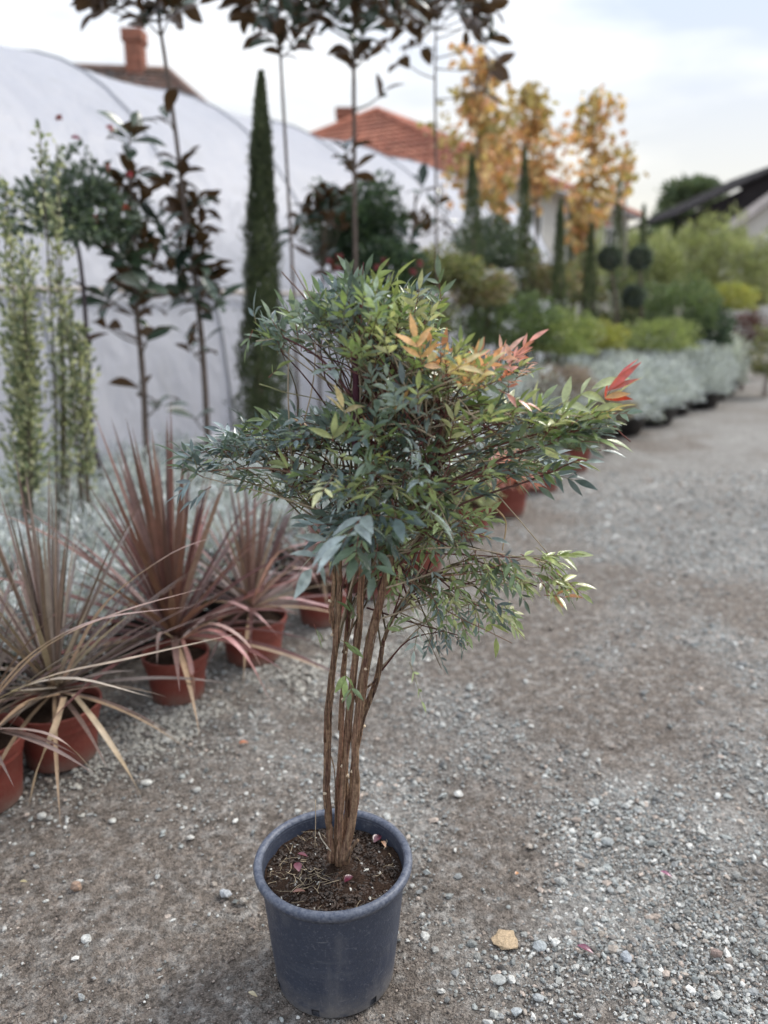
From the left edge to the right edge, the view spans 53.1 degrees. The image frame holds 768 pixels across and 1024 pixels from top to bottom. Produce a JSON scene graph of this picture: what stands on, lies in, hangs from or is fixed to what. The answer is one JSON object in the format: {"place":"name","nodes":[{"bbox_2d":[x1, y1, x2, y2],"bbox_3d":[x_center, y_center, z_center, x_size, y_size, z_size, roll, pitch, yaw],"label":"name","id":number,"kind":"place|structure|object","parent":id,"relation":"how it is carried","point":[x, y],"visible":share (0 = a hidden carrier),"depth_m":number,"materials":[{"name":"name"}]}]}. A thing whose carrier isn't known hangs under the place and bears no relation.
{"place":"outdoors","nodes":[
{"label":"outdoors","id":0,"kind":"place"},
{"bbox_2d":[0,335,767,1023],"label":"ground","id":1,"kind":"structure","parent":0,"point":[728,433],"depth_m":2.43,"materials":[{"name":"grey gravel"}]},
{"bbox_2d":[0,459,54,528],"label":"silver bush","id":2,"kind":"object","parent":1,"relation":"on","point":[6,476],"visible":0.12,"depth_m":4.82,"materials":[{"name":"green plant"}]},
{"bbox_2d":[0,511,61,570],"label":"silver bush","id":3,"kind":"object","parent":1,"relation":"on","point":[1,528],"visible":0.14,"depth_m":3.98,"materials":[{"name":"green plant"}]},
{"bbox_2d":[0,175,64,569],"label":"upright shrub","id":4,"kind":"object","parent":1,"relation":"on","point":[25,369],"visible":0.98,"depth_m":3.82,"materials":[{"name":"green plant"}]},
{"bbox_2d":[0,472,75,540],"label":"silver bush","id":5,"kind":"object","parent":1,"relation":"on","point":[9,495],"visible":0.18,"depth_m":4.43,"materials":[{"name":"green plant"}]},
{"bbox_2d":[0,512,92,617],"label":"silver bush","id":6,"kind":"object","parent":1,"relation":"on","point":[5,547],"visible":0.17,"depth_m":3.55,"materials":[{"name":"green plant"}]},
{"bbox_2d":[24,118,87,546],"bbox_3d":[-1.810,-0.807,4.132,0.453,2.382,0.354,0,15,0],"label":"upright shrub","id":7,"kind":"object","parent":1,"relation":"on","point":[53,355],"visible":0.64,"depth_m":4.04,"materials":[{"name":"green plant"}]},
{"bbox_2d":[0,567,121,702],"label":"silver bush","id":8,"kind":"object","parent":1,"relation":"on","point":[23,622],"visible":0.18,"depth_m":3.08,"materials":[{"name":"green plant"}]},
{"bbox_2d":[7,446,115,508],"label":"silver bush","id":9,"kind":"object","parent":1,"relation":"on","point":[51,459],"visible":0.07,"depth_m":5.21,"materials":[{"name":"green plant"}]},
{"bbox_2d":[17,472,117,527],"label":"silver bush","id":10,"kind":"object","parent":1,"relation":"on","point":[46,480],"visible":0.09,"depth_m":4.79,"materials":[{"name":"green plant"}]},
{"bbox_2d":[0,114,144,512],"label":"tree","id":11,"kind":"object","parent":1,"relation":"on","point":[84,198],"visible":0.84,"depth_m":4.65,"materials":[{"name":"green plant"}]},
{"bbox_2d":[54,293,112,557],"bbox_3d":[-1.672,-0.377,4.144,0.362,1.546,0.354,0,15,0],"label":"upright shrub","id":12,"kind":"object","parent":1,"relation":"on","point":[85,415],"visible":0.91,"depth_m":4.08,"materials":[{"name":"green plant"}]},
{"bbox_2d":[33,470,138,548],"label":"silver bush","id":13,"kind":"object","parent":1,"relation":"on","point":[94,500],"visible":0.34,"depth_m":4.32,"materials":[{"name":"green plant"}]},
{"bbox_2d":[40,502,142,589],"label":"silver bush","id":14,"kind":"object","parent":1,"relation":"on","point":[109,538],"visible":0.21,"depth_m":3.88,"materials":[{"name":"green plant"}]},
{"bbox_2d":[0,551,233,813],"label":"strap leaf plant","id":15,"kind":"object","parent":1,"relation":"on","point":[11,778],"visible":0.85,"depth_m":2.31,"materials":[{"name":"brown plant"}]},
{"bbox_2d":[0,445,247,825],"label":"strap leaf plant","id":16,"kind":"object","parent":1,"relation":"on","point":[74,724],"visible":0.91,"depth_m":2.49,"materials":[{"name":"brown plant"}]},
{"bbox_2d":[76,437,173,484],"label":"silver bush","id":17,"kind":"object","parent":1,"relation":"on","point":[115,452],"visible":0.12,"depth_m":5.70,"materials":[{"name":"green plant"}]},
{"bbox_2d":[71,111,187,496],"bbox_3d":[-1.720,-1.244,5.208,0.765,2.668,0.791,0,15,0],"label":"magnolia tree","id":18,"kind":"object","parent":1,"relation":"on","point":[131,277],"visible":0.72,"depth_m":5.05,"materials":[{"name":"green plant"}]},
{"bbox_2d":[60,533,209,659],"bbox_3d":[-1.178,0.328,3.458,0.741,0.538,0.728,6,16,23],"label":"silver bush","id":19,"kind":"object","parent":1,"relation":"on","point":[111,583],"visible":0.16,"depth_m":3.35,"materials":[{"name":"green plant"}]},
{"bbox_2d":[89,436,191,508],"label":"silver bush","id":20,"kind":"object","parent":1,"relation":"on","point":[129,462],"visible":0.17,"depth_m":5.17,"materials":[{"name":"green plant"}]},
{"bbox_2d":[73,27,208,102],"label":"house","id":21,"kind":"structure","parent":1,"relation":"on","point":[135,69],"depth_m":22.39,"materials":[{"name":"tile"}]},
{"bbox_2d":[93,455,206,528],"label":"silver bush","id":22,"kind":"object","parent":1,"relation":"on","point":[149,479],"visible":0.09,"depth_m":4.74,"materials":[{"name":"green plant"}]},
{"bbox_2d":[70,0,244,486],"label":"magnolia tree","id":23,"kind":"object","parent":1,"relation":"on","point":[181,207],"visible":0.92,"depth_m":5.41,"materials":[{"name":"green plant"}]},
{"bbox_2d":[106,487,230,554],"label":"silver bush","id":24,"kind":"object","parent":1,"relation":"on","point":[191,516],"visible":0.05,"depth_m":4.32,"materials":[{"name":"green plant"}]},
{"bbox_2d":[0,411,346,733],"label":"strap leaf plant","id":25,"kind":"object","parent":1,"relation":"on","point":[160,535],"visible":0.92,"depth_m":2.87,"materials":[{"name":"brown plant"}]},
{"bbox_2d":[133,424,214,467],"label":"silver bush","id":26,"kind":"object","parent":1,"relation":"on","point":[186,438],"visible":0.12,"depth_m":6.06,"materials":[{"name":"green plant"}]},
{"bbox_2d":[151,449,260,507],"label":"silver bush","id":27,"kind":"object","parent":1,"relation":"on","point":[200,479],"visible":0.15,"depth_m":5.14,"materials":[{"name":"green plant"}]},
{"bbox_2d":[133,499,282,622],"bbox_3d":[-0.885,0.193,3.878,0.754,0.579,0.761,-9,18,-32],"label":"silver bush","id":28,"kind":"object","parent":1,"relation":"on","point":[211,552],"visible":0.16,"depth_m":3.76,"materials":[{"name":"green plant"}]},
{"bbox_2d":[31,596,452,827],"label":"pebbles","id":29,"kind":"object","parent":1,"relation":"on","point":[173,721],"visible":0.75,"depth_m":2.90,"materials":[{"name":"gravel"}]},
{"bbox_2d":[190,462,298,535],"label":"silver bush","id":30,"kind":"object","parent":1,"relation":"on","point":[226,488],"visible":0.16,"depth_m":4.64,"materials":[{"name":"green plant"}]},
{"bbox_2d":[122,459,374,681],"bbox_3d":[-0.541,0.212,3.212,1.074,0.887,1.032,0,15,0],"label":"strap leaf plant","id":31,"kind":"object","parent":1,"relation":"on","point":[252,559],"visible":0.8,"depth_m":3.25,"materials":[{"name":"brown plant"}]},
{"bbox_2d":[223,69,302,472],"bbox_3d":[-0.958,-1.696,5.978,0.622,3.142,0.566,0,15,0],"label":"cypress tree","id":32,"kind":"object","parent":1,"relation":"on","point":[261,258],"visible":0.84,"depth_m":5.84,"materials":[{"name":"green plant"}]},
{"bbox_2d":[199,0,335,459],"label":"magnolia tree","id":33,"kind":"object","parent":1,"relation":"on","point":[272,22],"visible":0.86,"depth_m":5.54,"materials":[{"name":"green plant"}]},
{"bbox_2d":[208,479,328,587],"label":"silver bush","id":34,"kind":"object","parent":1,"relation":"on","point":[291,539],"visible":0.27,"depth_m":4.23,"materials":[{"name":"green plant"}]},
{"bbox_2d":[0,45,564,485],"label":"greenhouse","id":35,"kind":"object","parent":1,"relation":"on","point":[44,88],"visible":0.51,"depth_m":8.09,"materials":[{"name":"plastic"}]},
{"bbox_2d":[279,182,357,440],"bbox_3d":[-0.561,-1.563,6.755,0.684,2.482,0.930,0,15,0],"label":"magnolia tree","id":36,"kind":"object","parent":1,"relation":"on","point":[323,199],"visible":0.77,"depth_m":6.48,"materials":[{"name":"green plant"}]},
{"bbox_2d":[261,502,376,627],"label":"strap leaf plant","id":37,"kind":"object","parent":1,"relation":"on","point":[316,618],"visible":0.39,"depth_m":3.65,"materials":[{"name":"brown plant"}]},
{"bbox_2d":[298,168,412,397],"bbox_3d":[-0.231,-1.835,7.379,1.006,2.687,1.148,9,17,30],"label":"shrub","id":38,"kind":"object","parent":1,"relation":"on","point":[371,213],"visible":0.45,"depth_m":6.94,"materials":[{"name":"green plant"}]},
{"bbox_2d":[293,0,429,453],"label":"magnolia tree","id":39,"kind":"object","parent":1,"relation":"on","point":[367,17],"visible":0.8,"depth_m":5.90,"materials":[{"name":"green plant"}]},
{"bbox_2d":[325,233,432,385],"bbox_3d":[-0.018,-1.424,6.960,0.923,2.108,1.053,0,15,0],"label":"flowering bush","id":40,"kind":"object","parent":1,"relation":"on","point":[397,248],"visible":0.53,"depth_m":6.69,"materials":[{"name":"green plant"}]},
{"bbox_2d":[155,254,642,1017],"bbox_3d":[0.013,0.300,1.563,0.794,1.571,0.622,-9,17,-31],"label":"potted shrub","id":41,"kind":"object","parent":1,"relation":"on","point":[333,936],"visible":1,"depth_m":1.45,"materials":[{"name":"green plant"}]},
{"bbox_2d":[386,287,460,363],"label":"shrub","id":42,"kind":"object","parent":1,"relation":"on","point":[445,324],"visible":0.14,"depth_m":7.67,"materials":[{"name":"green plant"}]},
{"bbox_2d":[394,163,460,433],"bbox_3d":[0.287,-1.855,7.369,0.762,2.729,0.708,-13,20,-41],"label":"magnolia tree","id":43,"kind":"object","parent":1,"relation":"on","point":[426,222],"visible":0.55,"depth_m":7.04,"materials":[{"name":"green plant"}]},
{"bbox_2d":[398,497,456,575],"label":"potted plant","id":44,"kind":"object","parent":1,"relation":"on","point":[426,565],"visible":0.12,"depth_m":4.34,"materials":[{"name":"red plant"}]},
{"bbox_2d":[370,0,515,442],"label":"magnolia tree","id":45,"kind":"object","parent":1,"relation":"on","point":[476,23],"visible":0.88,"depth_m":6.47,"materials":[{"name":"green plant"}]},
{"bbox_2d":[414,238,487,403],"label":"shrub","id":46,"kind":"object","parent":1,"relation":"on","point":[457,266],"visible":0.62,"depth_m":7.70,"materials":[{"name":"green plant"}]},
{"bbox_2d":[437,464,506,541],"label":"potted plant","id":47,"kind":"object","parent":1,"relation":"on","point":[478,503],"visible":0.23,"depth_m":4.99,"materials":[{"name":"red plant"}]},
{"bbox_2d":[450,152,498,370],"bbox_3d":[1.060,-2.602,9.242,0.672,3.203,0.659,0,15,0],"label":"cypress tree","id":48,"kind":"object","parent":1,"relation":"on","point":[472,183],"visible":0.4,"depth_m":8.97,"materials":[{"name":"green plant"}]},
{"bbox_2d":[309,106,641,335],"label":"house","id":49,"kind":"structure","parent":1,"relation":"on","point":[387,133],"depth_m":24.72,"materials":[{"name":"orange tile"}]},
{"bbox_2d":[417,42,545,393],"bbox_3d":[1.242,-3.683,10.385,1.423,4.702,1.563,7,17,25],"label":"autumn tree","id":50,"kind":"object","parent":1,"relation":"on","point":[484,125],"visible":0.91,"depth_m":9.98,"materials":[{"name":"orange plant"}]},
{"bbox_2d":[447,264,518,358],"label":"shrub","id":51,"kind":"object","parent":1,"relation":"on","point":[493,291],"visible":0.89,"depth_m":8.03,"materials":[{"name":"green plant"}]},
{"bbox_2d":[447,212,543,360],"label":"shrub","id":52,"kind":"object","parent":1,"relation":"on","point":[501,250],"visible":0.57,"depth_m":9.86,"materials":[{"name":"green plant"}]},
{"bbox_2d":[480,120,521,349],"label":"autumn tree","id":53,"kind":"object","parent":1,"relation":"on","point":[505,206],"visible":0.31,"depth_m":11.10,"materials":[{"name":"orange plant"}]},
{"bbox_2d":[491,929,517,949],"bbox_3d":[0.290,1.030,1.855,0.065,0.014,0.063,2,15,8],"label":"stone","id":54,"kind":"object","parent":1,"relation":"on","point":[501,939],"visible":1,"depth_m":1.85,"materials":[{"name":"beige stone"}]},
{"bbox_2d":[451,290,563,370],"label":"shrub","id":55,"kind":"object","parent":1,"relation":"on","point":[506,312],"visible":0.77,"depth_m":8.34,"materials":[{"name":"green plant"}]},
{"bbox_2d":[483,447,544,517],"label":"potted plant","id":56,"kind":"object","parent":1,"relation":"on","point":[515,500],"visible":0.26,"depth_m":5.54,"materials":[{"name":"plant"}]},
{"bbox_2d":[458,365,587,459],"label":"silver bush","id":57,"kind":"object","parent":1,"relation":"on","point":[519,385],"visible":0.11,"depth_m":7.38,"materials":[{"name":"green plant"}]},
{"bbox_2d":[509,143,539,389],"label":"cypress tree","id":58,"kind":"object","parent":1,"relation":"on","point":[524,190],"visible":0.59,"depth_m":9.31,"materials":[{"name":"green plant"}]},
{"bbox_2d":[517,436,567,492],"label":"potted plant","id":59,"kind":"object","parent":1,"relation":"on","point":[553,488],"visible":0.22,"depth_m":6.28,"materials":[{"name":"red plant"}]},
{"bbox_2d":[506,248,583,366],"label":"shrub","id":60,"kind":"object","parent":1,"relation":"on","point":[542,276],"visible":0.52,"depth_m":9.59,"materials":[{"name":"green plant"}]},
{"bbox_2d":[503,77,586,364],"bbox_3d":[2.273,-4.079,11.786,1.290,4.741,1.332,-5,16,-19],"label":"autumn tree","id":61,"kind":"object","parent":1,"relation":"on","point":[540,183],"visible":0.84,"depth_m":11.30,"materials":[{"name":"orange plant"}]},
{"bbox_2d":[541,197,572,368],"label":"cypress tree","id":62,"kind":"object","parent":1,"relation":"on","point":[557,266],"visible":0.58,"depth_m":9.13,"materials":[{"name":"green plant"}]},
{"bbox_2d":[515,305,606,406],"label":"shrub","id":63,"kind":"object","parent":1,"relation":"on","point":[568,346],"visible":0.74,"depth_m":8.49,"materials":[{"name":"green plant"}]},
{"bbox_2d":[524,362,598,409],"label":"shrub","id":64,"kind":"object","parent":1,"relation":"on","point":[578,375],"visible":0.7,"depth_m":7.44,"materials":[{"name":"grey plant"}]},
{"bbox_2d":[558,429,598,472],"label":"potted plant","id":65,"kind":"object","parent":1,"relation":"on","point":[574,450],"visible":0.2,"depth_m":7.01,"materials":[{"name":"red plant"}]},
{"bbox_2d":[562,254,607,329],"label":"shrub","id":66,"kind":"object","parent":1,"relation":"on","point":[577,299],"visible":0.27,"depth_m":11.43,"materials":[{"name":"green plant"}]},
{"bbox_2d":[573,221,599,362],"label":"cypress tree","id":67,"kind":"object","parent":1,"relation":"on","point":[589,264],"visible":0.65,"depth_m":10.97,"materials":[{"name":"green plant"}]},
{"bbox_2d":[563,189,610,313],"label":"autumn tree","id":68,"kind":"object","parent":1,"relation":"on","point":[578,231],"visible":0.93,"depth_m":11.18,"materials":[{"name":"orange plant"}]},
{"bbox_2d":[572,215,608,324],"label":"bamboo clump","id":69,"kind":"object","parent":1,"relation":"on","point":[597,243],"visible":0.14,"depth_m":18.85,"materials":[{"name":"plant"}]},
{"bbox_2d":[540,82,648,313],"bbox_3d":[3.400,-4.227,12.273,1.506,4.774,1.612,-4,15,-13],"label":"autumn tree","id":70,"kind":"object","parent":1,"relation":"on","point":[595,103],"visible":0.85,"depth_m":11.83,"materials":[{"name":"orange plant"}]},
{"bbox_2d":[567,316,631,390],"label":"shrub","id":71,"kind":"object","parent":1,"relation":"on","point":[613,340],"visible":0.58,"depth_m":9.41,"materials":[{"name":"green plant"}]},
{"bbox_2d":[596,244,623,361],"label":"topiary tree","id":72,"kind":"object","parent":1,"relation":"on","point":[612,255],"visible":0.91,"depth_m":11.36,"materials":[{"name":"green plant"}]},
{"bbox_2d":[583,388,638,453],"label":"shrub","id":73,"kind":"object","parent":1,"relation":"on","point":[618,417],"visible":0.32,"depth_m":7.81,"materials":[{"name":"grey plant"}]},
{"bbox_2d":[579,262,651,339],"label":"shrub","id":74,"kind":"object","parent":1,"relation":"on","point":[623,317],"visible":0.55,"depth_m":11.90,"materials":[{"name":"green plant"}]},
{"bbox_2d":[609,174,625,352],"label":"cypress tree","id":75,"kind":"object","parent":1,"relation":"on","point":[620,231],"visible":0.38,"depth_m":14.10,"materials":[{"name":"green plant"}]},
{"bbox_2d":[559,353,678,436],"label":"silver bush","id":76,"kind":"object","parent":1,"relation":"on","point":[633,426],"visible":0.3,"depth_m":9.04,"materials":[{"name":"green plant"}]},
{"bbox_2d":[618,152,632,308],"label":"autumn tree","id":77,"kind":"object","parent":1,"relation":"on","point":[626,183],"visible":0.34,"depth_m":14.47,"materials":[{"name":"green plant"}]},
{"bbox_2d":[599,227,654,329],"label":"bamboo clump","id":78,"kind":"object","parent":1,"relation":"on","point":[632,239],"visible":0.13,"depth_m":18.02,"materials":[{"name":"green plant"}]},
{"bbox_2d":[621,244,653,355],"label":"topiary tree","id":79,"kind":"object","parent":1,"relation":"on","point":[635,264],"visible":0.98,"depth_m":11.43,"materials":[{"name":"green plant"}]},
{"bbox_2d":[628,203,653,351],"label":"cypress tree","id":80,"kind":"object","parent":1,"relation":"on","point":[643,227],"visible":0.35,"depth_m":15.11,"materials":[{"name":"green plant"}]},
{"bbox_2d":[597,350,698,426],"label":"silver bush","id":81,"kind":"object","parent":1,"relation":"on","point":[672,407],"visible":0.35,"depth_m":9.80,"materials":[{"name":"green plant"}]},
{"bbox_2d":[618,316,705,383],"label":"shrub","id":82,"kind":"object","parent":1,"relation":"on","point":[682,340],"visible":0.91,"depth_m":11.04,"materials":[{"name":"green plant"}]},
{"bbox_2d":[638,224,688,339],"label":"bamboo clump","id":83,"kind":"object","parent":1,"relation":"on","point":[666,259],"visible":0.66,"depth_m":16.00,"materials":[{"name":"green plant"}]},
{"bbox_2d":[624,352,708,415],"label":"silver bush","id":84,"kind":"object","parent":1,"relation":"on","point":[682,411],"visible":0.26,"depth_m":10.68,"materials":[{"name":"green plant"}]},
{"bbox_2d":[647,203,693,232],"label":"tree","id":85,"kind":"object","parent":1,"relation":"on","point":[672,222],"visible":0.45,"depth_m":51.00,"materials":[{"name":"green plant"}]},
{"bbox_2d":[633,270,723,352],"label":"shrub","id":86,"kind":"object","parent":1,"relation":"on","point":[677,298],"visible":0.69,"depth_m":11.85,"materials":[{"name":"green plant"}]},
{"bbox_2d":[645,339,737,409],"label":"silver bush","id":87,"kind":"object","parent":1,"relation":"on","point":[713,392],"visible":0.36,"depth_m":11.38,"materials":[{"name":"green plant"}]},
{"bbox_2d":[654,173,729,211],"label":"tree","id":88,"kind":"object","parent":1,"relation":"on","point":[685,188],"visible":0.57,"depth_m":54.91,"materials":[{"name":"green plant"}]},
{"bbox_2d":[623,167,767,336],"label":"open shed","id":89,"kind":"structure","parent":1,"relation":"on","point":[753,186],"depth_m":32.18,"materials":[{"name":"grey metal"}]},
{"bbox_2d":[667,207,726,321],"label":"bamboo clump","id":90,"kind":"object","parent":1,"relation":"on","point":[701,236],"visible":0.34,"depth_m":16.89,"materials":[{"name":"green plant"}]},
{"bbox_2d":[671,349,741,400],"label":"silver bush","id":91,"kind":"object","parent":1,"relation":"on","point":[732,385],"visible":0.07,"depth_m":12.35,"materials":[{"name":"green plant"}]},
{"bbox_2d":[689,303,738,378],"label":"shrub","id":92,"kind":"object","parent":1,"relation":"on","point":[715,338],"visible":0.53,"depth_m":11.95,"materials":[{"name":"green plant"}]},
{"bbox_2d":[683,201,750,333],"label":"bamboo clump","id":93,"kind":"object","parent":1,"relation":"on","point":[716,249],"visible":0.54,"depth_m":16.14,"materials":[{"name":"green plant"}]},
{"bbox_2d":[685,344,750,394],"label":"silver bush","id":94,"kind":"object","parent":1,"relation":"on","point":[738,380],"visible":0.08,"depth_m":13.15,"materials":[{"name":"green plant"}]},
{"bbox_2d":[703,325,752,372],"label":"shrub","id":95,"kind":"object","parent":1,"relation":"on","point":[745,366],"visible":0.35,"depth_m":12.82,"materials":[{"name":"grey plant"}]},
{"bbox_2d":[703,278,761,363],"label":"shrub","id":96,"kind":"object","parent":1,"relation":"on","point":[737,291],"visible":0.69,"depth_m":12.36,"materials":[{"name":"green plant"}]},
{"bbox_2d":[722,227,767,377],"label":"bamboo clump","id":97,"kind":"object","parent":1,"relation":"on","point":[759,273],"visible":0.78,"depth_m":15.14,"materials":[{"name":"green plant"}]},
{"bbox_2d":[727,305,767,390],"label":"shrub","id":98,"kind":"object","parent":1,"relation":"on","point":[750,320],"visible":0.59,"depth_m":13.51,"materials":[{"name":"red plant"}]},
{"bbox_2d":[746,323,767,396],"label":"shrub","id":99,"kind":"object","parent":1,"relation":"on","point":[761,367],"visible":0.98,"depth_m":12.76,"materials":[{"name":"green plant"}]},
{"bbox_2d":[0,0,767,232],"label":"sky","id":100,"kind":"structure","parent":0,"point":[692,75],"materials":[{"name":"white"}]},
{"bbox_2d":[713,193,767,349],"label":"pale barn","id":101,"kind":"structure","parent":0,"point":[757,217],"depth_m":25.54,"materials":[{"name":"paint"}]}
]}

